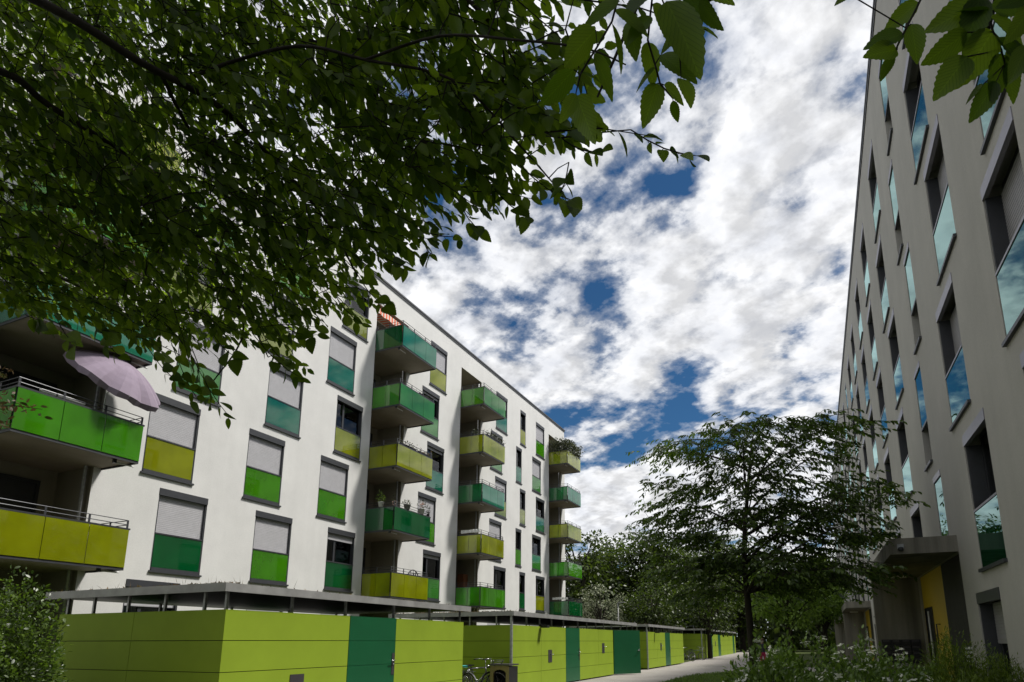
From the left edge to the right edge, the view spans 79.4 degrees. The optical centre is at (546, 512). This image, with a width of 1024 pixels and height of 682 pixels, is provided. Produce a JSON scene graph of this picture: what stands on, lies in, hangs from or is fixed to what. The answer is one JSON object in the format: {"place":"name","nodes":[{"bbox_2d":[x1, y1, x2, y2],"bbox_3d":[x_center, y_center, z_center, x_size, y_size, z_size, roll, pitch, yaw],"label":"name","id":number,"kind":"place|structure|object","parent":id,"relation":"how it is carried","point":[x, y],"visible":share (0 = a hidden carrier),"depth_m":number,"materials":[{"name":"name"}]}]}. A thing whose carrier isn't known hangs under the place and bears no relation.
{"place":"outdoors","nodes":[
{"label":"outdoors","id":0,"kind":"place"},
{"bbox_2d":[0,366,52,429],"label":"plant","id":1,"kind":"object","parent":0,"point":[3,407],"visible":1,"depth_m":5.64,"materials":[{"name":"green plant"}]},
{"bbox_2d":[45,574,470,681],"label":"bike shed","id":2,"kind":"structure","parent":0,"point":[227,643],"depth_m":11.53,"materials":[{"name":"metal"}]},
{"bbox_2d":[346,616,395,681],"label":"door","id":3,"kind":"structure","parent":2,"relation":"in","point":[371,645],"depth_m":13.49,"materials":[{"name":"metal"}]},
{"bbox_2d":[0,7,581,681],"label":"apartment building","id":4,"kind":"structure","parent":0,"point":[280,483],"depth_m":23.47,"materials":[{"name":"paint"}]},
{"bbox_2d":[39,388,84,405],"bbox_3d":[-11.727,-2.810,14.942,0.091,0.091,0.980,-5,-13,23],"label":"rolled mat","id":5,"kind":"object","parent":4,"relation":"on","point":[59,396],"visible":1,"depth_m":14.87,"materials":[{"name":"white paint"}]},
{"bbox_2d":[62,349,159,411],"bbox_3d":[-11.582,-2.962,16.375,1.960,2.766,2.376,-2,-12,8],"label":"parasol","id":6,"kind":"object","parent":4,"relation":"on","point":[123,379],"visible":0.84,"depth_m":15.85,"materials":[{"name":"purple fabric"}]},
{"bbox_2d":[122,579,179,612],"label":"window","id":7,"kind":"structure","parent":4,"relation":"in","point":[135,607],"depth_m":17.89,"materials":[{"name":"metal"}]},
{"bbox_2d":[140,392,200,485],"bbox_3d":[-11.848,-2.230,19.135,0.795,2.535,1.690,-5,-13,23],"label":"window","id":8,"kind":"structure","parent":4,"relation":"in","point":[172,430],"depth_m":19.03,"materials":[{"name":"glass"}]},
{"bbox_2d":[148,488,207,576],"bbox_3d":[-11.596,0.666,19.109,0.795,2.535,1.690,-5,-13,23],"label":"window","id":9,"kind":"structure","parent":4,"relation":"in","point":[180,518],"depth_m":18.97,"materials":[{"name":"glass"}]},
{"bbox_2d":[168,246,215,316],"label":"window","id":10,"kind":"structure","parent":4,"relation":"in","point":[201,265],"depth_m":20.31,"materials":[{"name":"glass"}]},
{"bbox_2d":[175,315,224,407],"bbox_3d":[-11.609,-4.893,20.274,0.795,2.535,1.690,-5,-13,23],"label":"window","id":11,"kind":"structure","parent":4,"relation":"in","point":[212,364],"depth_m":20.35,"materials":[{"name":"metal"}]},
{"bbox_2d":[197,167,240,252],"bbox_3d":[-11.621,-10.452,21.439,0.795,2.535,1.690,-5,-13,23],"label":"window","id":12,"kind":"structure","parent":4,"relation":"in","point":[202,174],"depth_m":21.21,"materials":[{"name":"metal"}]},
{"bbox_2d":[242,428,284,506],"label":"window","id":13,"kind":"structure","parent":4,"relation":"in","point":[264,463],"depth_m":22.18,"materials":[{"name":"glass"}]},
{"bbox_2d":[248,510,292,585],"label":"window","id":14,"kind":"structure","parent":4,"relation":"in","point":[272,532],"depth_m":22.16,"materials":[{"name":"glass"}]},
{"bbox_2d":[260,291,294,358],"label":"window","id":15,"kind":"structure","parent":4,"relation":"in","point":[282,349],"depth_m":23.41,"materials":[{"name":"glass"}]},
{"bbox_2d":[264,366,304,438],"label":"window","id":16,"kind":"structure","parent":4,"relation":"in","point":[284,402],"depth_m":23.31,"materials":[{"name":"glass"}]},
{"bbox_2d":[316,455,348,523],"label":"window","id":17,"kind":"structure","parent":4,"relation":"in","point":[332,492],"depth_m":25.32,"materials":[{"name":"glass"}]},
{"bbox_2d":[323,527,355,592],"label":"window","id":18,"kind":"structure","parent":4,"relation":"in","point":[340,543],"depth_m":25.38,"materials":[{"name":"glass"}]},
{"bbox_2d":[326,326,356,395],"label":"window","id":19,"kind":"structure","parent":4,"relation":"in","point":[342,349],"depth_m":26.48,"materials":[{"name":"metal"}]},
{"bbox_2d":[333,395,362,462],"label":"window","id":20,"kind":"structure","parent":4,"relation":"in","point":[347,441],"depth_m":26.55,"materials":[{"name":"glass"}]},
{"bbox_2d":[342,278,369,342],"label":"window","id":21,"kind":"structure","parent":4,"relation":"in","point":[357,310],"depth_m":27.85,"materials":[{"name":"glass"}]},
{"bbox_2d":[377,309,402,328],"bbox_3d":[-7.972,-9.410,30.366,1.010,0.470,2.390,-5,-13,23],"label":"awning","id":22,"kind":"object","parent":4,"relation":"attached to","point":[383,319],"visible":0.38,"depth_m":30.32,"materials":[{"name":"red fabric"}]},
{"bbox_2d":[417,491,435,545],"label":"window","id":23,"kind":"structure","parent":4,"relation":"in","point":[430,501],"depth_m":31.68,"materials":[{"name":"metal"}]},
{"bbox_2d":[420,386,439,440],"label":"window","id":24,"kind":"structure","parent":4,"relation":"in","point":[430,430],"depth_m":32.78,"materials":[{"name":"glass"}]},
{"bbox_2d":[422,549,440,601],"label":"window","id":25,"kind":"structure","parent":4,"relation":"in","point":[431,559],"depth_m":31.51,"materials":[{"name":"glass"}]},
{"bbox_2d":[425,441,443,494],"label":"window","id":26,"kind":"structure","parent":4,"relation":"in","point":[436,485],"depth_m":32.70,"materials":[{"name":"glass"}]},
{"bbox_2d":[429,340,447,394],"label":"window","id":27,"kind":"structure","parent":4,"relation":"in","point":[437,377],"depth_m":33.82,"materials":[{"name":"metal"}]},
{"bbox_2d":[489,518,501,561],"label":"window","id":28,"kind":"structure","parent":4,"relation":"in","point":[494,526],"depth_m":38.22,"materials":[{"name":"metal"}]},
{"bbox_2d":[490,430,502,474],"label":"window","id":29,"kind":"structure","parent":4,"relation":"in","point":[498,468],"depth_m":39.29,"materials":[{"name":"glass"}]},
{"bbox_2d":[493,566,505,608],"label":"window","id":30,"kind":"structure","parent":4,"relation":"in","point":[499,572],"depth_m":38.43,"materials":[{"name":"glass"}]},
{"bbox_2d":[494,476,506,519],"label":"window","id":31,"kind":"structure","parent":4,"relation":"in","point":[499,482],"depth_m":39.44,"materials":[{"name":"glass"}]},
{"bbox_2d":[496,391,507,435],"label":"window","id":32,"kind":"structure","parent":4,"relation":"in","point":[501,425],"depth_m":40.48,"materials":[{"name":"glass"}]},
{"bbox_2d":[515,528,521,566],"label":"window","id":33,"kind":"structure","parent":4,"relation":"in","point":[518,532],"depth_m":41.06,"materials":[{"name":"glass"}]},
{"bbox_2d":[516,446,521,484],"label":"window","id":34,"kind":"structure","parent":4,"relation":"in","point":[518,450],"depth_m":42.22,"materials":[{"name":"glass"}]},
{"bbox_2d":[519,489,525,526],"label":"window","id":35,"kind":"structure","parent":4,"relation":"in","point":[522,493],"depth_m":42.23,"materials":[{"name":"glass"}]},
{"bbox_2d":[519,572,525,610],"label":"window","id":36,"kind":"structure","parent":4,"relation":"in","point":[521,575],"depth_m":41.08,"materials":[{"name":"glass"}]},
{"bbox_2d":[520,410,526,447],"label":"window","id":37,"kind":"structure","parent":4,"relation":"in","point":[522,415],"depth_m":43.34,"materials":[{"name":"glass"}]},
{"bbox_2d":[532,534,540,571],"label":"window","id":38,"kind":"structure","parent":4,"relation":"in","point":[536,540],"depth_m":43.75,"materials":[{"name":"glass"}]},
{"bbox_2d":[532,456,541,494],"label":"window","id":39,"kind":"structure","parent":4,"relation":"in","point":[536,464],"depth_m":44.83,"materials":[{"name":"glass"}]},
{"bbox_2d":[536,422,544,459],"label":"window","id":40,"kind":"structure","parent":4,"relation":"in","point":[540,430],"depth_m":46.00,"materials":[{"name":"glass"}]},
{"bbox_2d":[536,497,544,534],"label":"window","id":41,"kind":"structure","parent":4,"relation":"in","point":[540,503],"depth_m":44.90,"materials":[{"name":"glass"}]},
{"bbox_2d":[536,576,544,612],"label":"window","id":42,"kind":"structure","parent":4,"relation":"in","point":[540,596],"depth_m":43.74,"materials":[{"name":"glass"}]},
{"bbox_2d":[548,437,584,460],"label":"balcony hedge","id":43,"kind":"object","parent":4,"relation":"on","point":[568,444],"visible":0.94,"depth_m":47.19,"materials":[{"name":"plant"}]},
{"bbox_2d":[457,574,467,586],"bbox_3d":[-4.823,4.419,35.373,0.435,1.760,0.450,-5,-13,23],"label":"cupboard","id":44,"kind":"object","parent":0,"point":[462,580],"visible":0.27,"depth_m":35.31,"materials":[{"name":"wood"}]},
{"bbox_2d":[69,0,872,636],"label":"sky","id":45,"kind":"structure","parent":0,"point":[679,294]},
{"bbox_2d":[463,658,505,681],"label":"bicycle","id":46,"kind":"object","parent":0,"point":[503,674],"visible":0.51,"depth_m":18.93,"materials":[{"name":"metal"}]},
{"bbox_2d":[388,608,640,681],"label":"bike shed","id":47,"kind":"structure","parent":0,"point":[540,650],"depth_m":22.70,"materials":[{"name":"metal"}]},
{"bbox_2d":[565,628,579,681],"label":"door","id":48,"kind":"structure","parent":47,"relation":"in","point":[572,654],"depth_m":24.52,"materials":[{"name":"metal"}]},
{"bbox_2d":[613,630,640,673],"bbox_3d":[3.942,6.740,29.868,1.700,2.052,0.135,8,-14,-34],"label":"door","id":49,"kind":"structure","parent":47,"relation":"in","point":[626,643],"depth_m":29.87,"materials":[{"name":"metal"}]},
{"bbox_2d":[569,624,684,669],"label":"bike shed","id":50,"kind":"structure","parent":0,"point":[658,649],"depth_m":38.34,"materials":[{"name":"metal"}]},
{"bbox_2d":[665,633,670,664],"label":"door","id":51,"kind":"structure","parent":50,"relation":"in","point":[667,635],"depth_m":40.10,"materials":[{"name":"metal"}]},
{"bbox_2d":[569,649,848,681],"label":"path","id":52,"kind":"structure","parent":0,"point":[674,671],"depth_m":33.88,"materials":[{"name":"beige concrete"}]},
{"bbox_2d":[489,663,518,681],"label":"storage box","id":53,"kind":"object","parent":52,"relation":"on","point":[509,670],"visible":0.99,"depth_m":18.73,"materials":[{"name":"plastic"}]},
{"bbox_2d":[648,628,735,658],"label":"bike shed","id":54,"kind":"structure","parent":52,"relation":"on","point":[721,644],"depth_m":54.48,"materials":[{"name":"metal"}]},
{"bbox_2d":[670,571,750,658],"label":"young tree","id":55,"kind":"object","parent":52,"relation":"on","point":[706,622],"visible":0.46,"depth_m":53.57,"materials":[{"name":"green plant"}]},
{"bbox_2d":[695,529,791,650],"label":"broadleaf tree","id":56,"kind":"object","parent":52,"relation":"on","point":[741,627],"visible":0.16,"depth_m":82.37,"materials":[{"name":"green plant"}]},
{"bbox_2d":[587,649,867,681],"bbox_3d":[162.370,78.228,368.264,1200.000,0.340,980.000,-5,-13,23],"label":"lawn","id":57,"kind":"structure","parent":0,"point":[805,653],"depth_m":51.98,"materials":[{"name":"green plant"}]},
{"bbox_2d":[0,565,72,681],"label":"leafy bush","id":58,"kind":"object","parent":57,"relation":"on","point":[8,671],"visible":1,"depth_m":9.02,"materials":[{"name":"green plant"}]},
{"bbox_2d":[0,0,734,428],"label":"hornbeam tree","id":59,"kind":"object","parent":57,"relation":"on","point":[104,136],"visible":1,"depth_m":3.12,"materials":[{"name":"green plant"}]},
{"bbox_2d":[462,658,499,681],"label":"bicycle","id":60,"kind":"object","parent":57,"relation":"on","point":[483,675],"visible":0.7,"depth_m":18.71,"materials":[{"name":"silver metal"}]},
{"bbox_2d":[565,521,629,628],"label":"broadleaf tree","id":61,"kind":"object","parent":57,"relation":"on","point":[574,587],"visible":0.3,"depth_m":69.47,"materials":[{"name":"green plant"}]},
{"bbox_2d":[573,583,628,629],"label":"flowering shrub","id":62,"kind":"object","parent":57,"relation":"on","point":[600,614],"visible":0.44,"depth_m":51.76,"materials":[{"name":"green plant"}]},
{"bbox_2d":[576,533,647,621],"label":"broadleaf tree","id":63,"kind":"object","parent":57,"relation":"on","point":[614,565],"visible":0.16,"depth_m":75.40,"materials":[{"name":"green plant"}]},
{"bbox_2d":[602,528,696,633],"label":"broadleaf tree","id":64,"kind":"object","parent":57,"relation":"on","point":[651,549],"visible":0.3,"depth_m":70.77,"materials":[{"name":"green plant"}]},
{"bbox_2d":[616,569,683,632],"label":"young tree","id":65,"kind":"object","parent":57,"relation":"on","point":[648,615],"visible":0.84,"depth_m":51.46,"materials":[{"name":"green plant"}]},
{"bbox_2d":[568,569,835,649],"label":"woods","id":66,"kind":"object","parent":57,"relation":"on","point":[776,634],"visible":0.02,"depth_m":94.54,"materials":[{"name":"green plant"}]},
{"bbox_2d":[669,533,742,634],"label":"broadleaf tree","id":67,"kind":"object","parent":57,"relation":"on","point":[691,625],"visible":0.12,"depth_m":77.73,"materials":[{"name":"green plant"}]},
{"bbox_2d":[662,671,782,681],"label":"grass","id":68,"kind":"structure","parent":57,"relation":"on","point":[710,678],"depth_m":26.10,"materials":[{"name":"green plant"}]},
{"bbox_2d":[719,615,809,681],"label":"flowering bush","id":69,"kind":"object","parent":57,"relation":"on","point":[763,674],"visible":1,"depth_m":7.26,"materials":[{"name":"green plant"}]},
{"bbox_2d":[621,408,930,669],"bbox_3d":[5.221,0.836,15.373,7.530,7.769,6.562,-5,-13,23],"label":"courtyard tree","id":70,"kind":"object","parent":57,"relation":"on","point":[791,579],"visible":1,"depth_m":14.74,"materials":[{"name":"green plant"}]},
{"bbox_2d":[737,562,836,662],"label":"young tree","id":71,"kind":"object","parent":57,"relation":"on","point":[777,610],"visible":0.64,"depth_m":40.22,"materials":[{"name":"green plant"}]},
{"bbox_2d":[752,628,848,681],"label":"flowering bush","id":72,"kind":"object","parent":57,"relation":"on","point":[816,646],"visible":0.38,"depth_m":8.39,"materials":[{"name":"green plant"}]},
{"bbox_2d":[766,546,840,650],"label":"broadleaf tree","id":73,"kind":"object","parent":57,"relation":"on","point":[819,626],"visible":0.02,"depth_m":81.97,"materials":[{"name":"green plant"}]},
{"bbox_2d":[793,565,852,662],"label":"young tree","id":74,"kind":"object","parent":57,"relation":"on","point":[824,620],"visible":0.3,"depth_m":44.33,"materials":[{"name":"green plant"}]},
{"bbox_2d":[834,665,868,681],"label":"flowering bush","id":75,"kind":"object","parent":57,"relation":"on","point":[851,677],"visible":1,"depth_m":5.75,"materials":[{"name":"green plant"}]},
{"bbox_2d":[794,624,923,681],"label":"flowering bush","id":76,"kind":"object","parent":57,"relation":"on","point":[876,674],"visible":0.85,"depth_m":7.36,"materials":[{"name":"green plant"}]},
{"bbox_2d":[855,641,946,681],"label":"flowering bush","id":77,"kind":"object","parent":57,"relation":"on","point":[909,670],"visible":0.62,"depth_m":7.86,"materials":[{"name":"green plant"}]},
{"bbox_2d":[834,0,1023,122],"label":"hornbeam tree","id":78,"kind":"object","parent":57,"relation":"on","point":[973,39],"visible":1,"depth_m":1.12,"materials":[{"name":"green plant"}]},
{"bbox_2d":[922,658,993,681],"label":"evergreen bush","id":79,"kind":"object","parent":57,"relation":"on","point":[965,679],"visible":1,"depth_m":6.11,"materials":[{"name":"green plant"}]},
{"bbox_2d":[913,622,1013,681],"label":"evergreen bush","id":80,"kind":"object","parent":57,"relation":"on","point":[948,663],"visible":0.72,"depth_m":7.84,"materials":[{"name":"green plant"}]},
{"bbox_2d":[967,643,1023,681],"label":"evergreen bush","id":81,"kind":"object","parent":57,"relation":"on","point":[1006,677],"visible":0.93,"depth_m":7.54,"materials":[{"name":"green plant"}]},
{"bbox_2d":[830,0,1023,681],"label":"apartment building","id":82,"kind":"structure","parent":0,"point":[933,351],"depth_m":12.97,"materials":[{"name":"paint"}]},
{"bbox_2d":[847,355,852,408],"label":"window","id":83,"kind":"structure","parent":82,"relation":"in","point":[851,391],"depth_m":34.30,"materials":[{"name":"glass"}]},
{"bbox_2d":[850,324,856,384],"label":"window","id":84,"kind":"structure","parent":82,"relation":"in","point":[851,335],"depth_m":30.94,"materials":[{"name":"glass"}]},
{"bbox_2d":[854,278,862,349],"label":"window","id":85,"kind":"structure","parent":82,"relation":"in","point":[856,288],"depth_m":27.19,"materials":[{"name":"glass"}]},
{"bbox_2d":[855,381,862,441],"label":"window","id":86,"kind":"structure","parent":82,"relation":"in","point":[858,399],"depth_m":30.99,"materials":[{"name":"glass"}]},
{"bbox_2d":[860,223,869,306],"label":"window","id":87,"kind":"structure","parent":82,"relation":"in","point":[863,253],"depth_m":23.63,"materials":[{"name":"glass"}]},
{"bbox_2d":[861,346,869,413],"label":"window","id":88,"kind":"structure","parent":82,"relation":"in","point":[866,388],"depth_m":27.00,"materials":[{"name":"glass"}]},
{"bbox_2d":[862,437,870,486],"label":"window","id":89,"kind":"structure","parent":82,"relation":"in","point":[864,449],"depth_m":30.20,"materials":[{"name":"glass"}]},
{"bbox_2d":[867,301,877,380],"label":"window","id":90,"kind":"structure","parent":82,"relation":"in","point":[871,328],"depth_m":23.50,"materials":[{"name":"glass"}]},
{"bbox_2d":[868,404,878,473],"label":"window","id":91,"kind":"structure","parent":82,"relation":"in","point":[874,447],"depth_m":25.93,"materials":[{"name":"glass"}]},
{"bbox_2d":[867,139,880,243],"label":"window","id":92,"kind":"structure","parent":82,"relation":"in","point":[876,211],"depth_m":19.79,"materials":[{"name":"glass"}]},
{"bbox_2d":[875,235,889,333],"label":"window","id":93,"kind":"structure","parent":82,"relation":"in","point":[881,270],"depth_m":19.84,"materials":[{"name":"glass"}]},
{"bbox_2d":[876,367,888,448],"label":"window","id":94,"kind":"structure","parent":82,"relation":"in","point":[880,389],"depth_m":22.65,"materials":[{"name":"glass"}]},
{"bbox_2d":[878,60,892,155],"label":"window","id":95,"kind":"structure","parent":82,"relation":"in","point":[884,91],"depth_m":16.37,"materials":[{"name":"glass"}]},
{"bbox_2d":[883,447,896,525],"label":"window","id":96,"kind":"structure","parent":82,"relation":"in","point":[887,465],"depth_m":22.50,"materials":[{"name":"glass"}]},
{"bbox_2d":[887,309,903,409],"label":"window","id":97,"kind":"structure","parent":82,"relation":"in","point":[897,373],"depth_m":18.71,"materials":[{"name":"glass"}]},
{"bbox_2d":[888,159,903,265],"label":"window","id":98,"kind":"structure","parent":82,"relation":"in","point":[891,182],"depth_m":16.36,"materials":[{"name":"glass"}]},
{"bbox_2d":[896,408,912,500],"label":"window","id":99,"kind":"structure","parent":82,"relation":"in","point":[905,468],"depth_m":18.84,"materials":[{"name":"glass"}]},
{"bbox_2d":[903,243,921,354],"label":"window","id":100,"kind":"structure","parent":82,"relation":"in","point":[907,260],"depth_m":15.20,"materials":[{"name":"glass"}]},
{"bbox_2d":[902,21,928,184],"bbox_3d":[8.190,-8.675,12.897,0.935,2.565,1.690,-5,-13,23],"label":"window","id":101,"kind":"structure","parent":82,"relation":"in","point":[916,107],"depth_m":13.28,"materials":[{"name":"glass"}]},
{"bbox_2d":[910,500,922,537],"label":"window","id":102,"kind":"structure","parent":82,"relation":"in","point":[917,527],"depth_m":18.04,"materials":[{"name":"glass"}]},
{"bbox_2d":[914,361,932,471],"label":"window","id":103,"kind":"structure","parent":82,"relation":"in","point":[917,374],"depth_m":15.21,"materials":[{"name":"glass"}]},
{"bbox_2d":[924,607,939,676],"bbox_3d":[10.601,3.837,16.890,0.110,2.450,1.280,-5,-13,23],"label":"entrance door","id":104,"kind":"structure","parent":82,"relation":"in","point":[929,617],"depth_m":16.87,"materials":[{"name":"grey glass"}]},
{"bbox_2d":[923,114,956,285],"bbox_3d":[7.919,-5.997,11.679,0.935,2.565,1.690,-5,-13,23],"label":"window","id":105,"kind":"structure","parent":82,"relation":"in","point":[944,232],"depth_m":12.04,"materials":[{"name":"glass"}]},
{"bbox_2d":[933,469,948,535],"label":"window","id":106,"kind":"structure","parent":82,"relation":"in","point":[937,478],"depth_m":14.07,"materials":[{"name":"glass"}]},
{"bbox_2d":[935,272,970,431],"bbox_3d":[8.202,-3.086,11.726,0.935,2.565,1.690,-5,-13,23],"label":"window","id":107,"kind":"structure","parent":82,"relation":"in","point":[954,363],"depth_m":12.15,"materials":[{"name":"glass"}]},
{"bbox_2d":[962,408,1007,572],"bbox_3d":[7.932,-0.369,10.500,0.935,2.565,1.690,-5,-13,23],"label":"window","id":108,"kind":"structure","parent":82,"relation":"in","point":[987,514],"depth_m":11.02,"materials":[{"name":"glass"}]},
{"bbox_2d":[974,0,1009,155],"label":"window","id":109,"kind":"structure","parent":82,"relation":"in","point":[988,119],"depth_m":8.65,"materials":[{"name":"glass"}]},
{"bbox_2d":[976,587,1011,680],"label":"window","id":110,"kind":"structure","parent":82,"relation":"in","point":[992,618],"depth_m":11.36,"materials":[{"name":"glass"}]},
{"bbox_2d":[980,106,1023,347],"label":"window","id":111,"kind":"structure","parent":82,"relation":"in","point":[1005,211],"depth_m":8.63,"materials":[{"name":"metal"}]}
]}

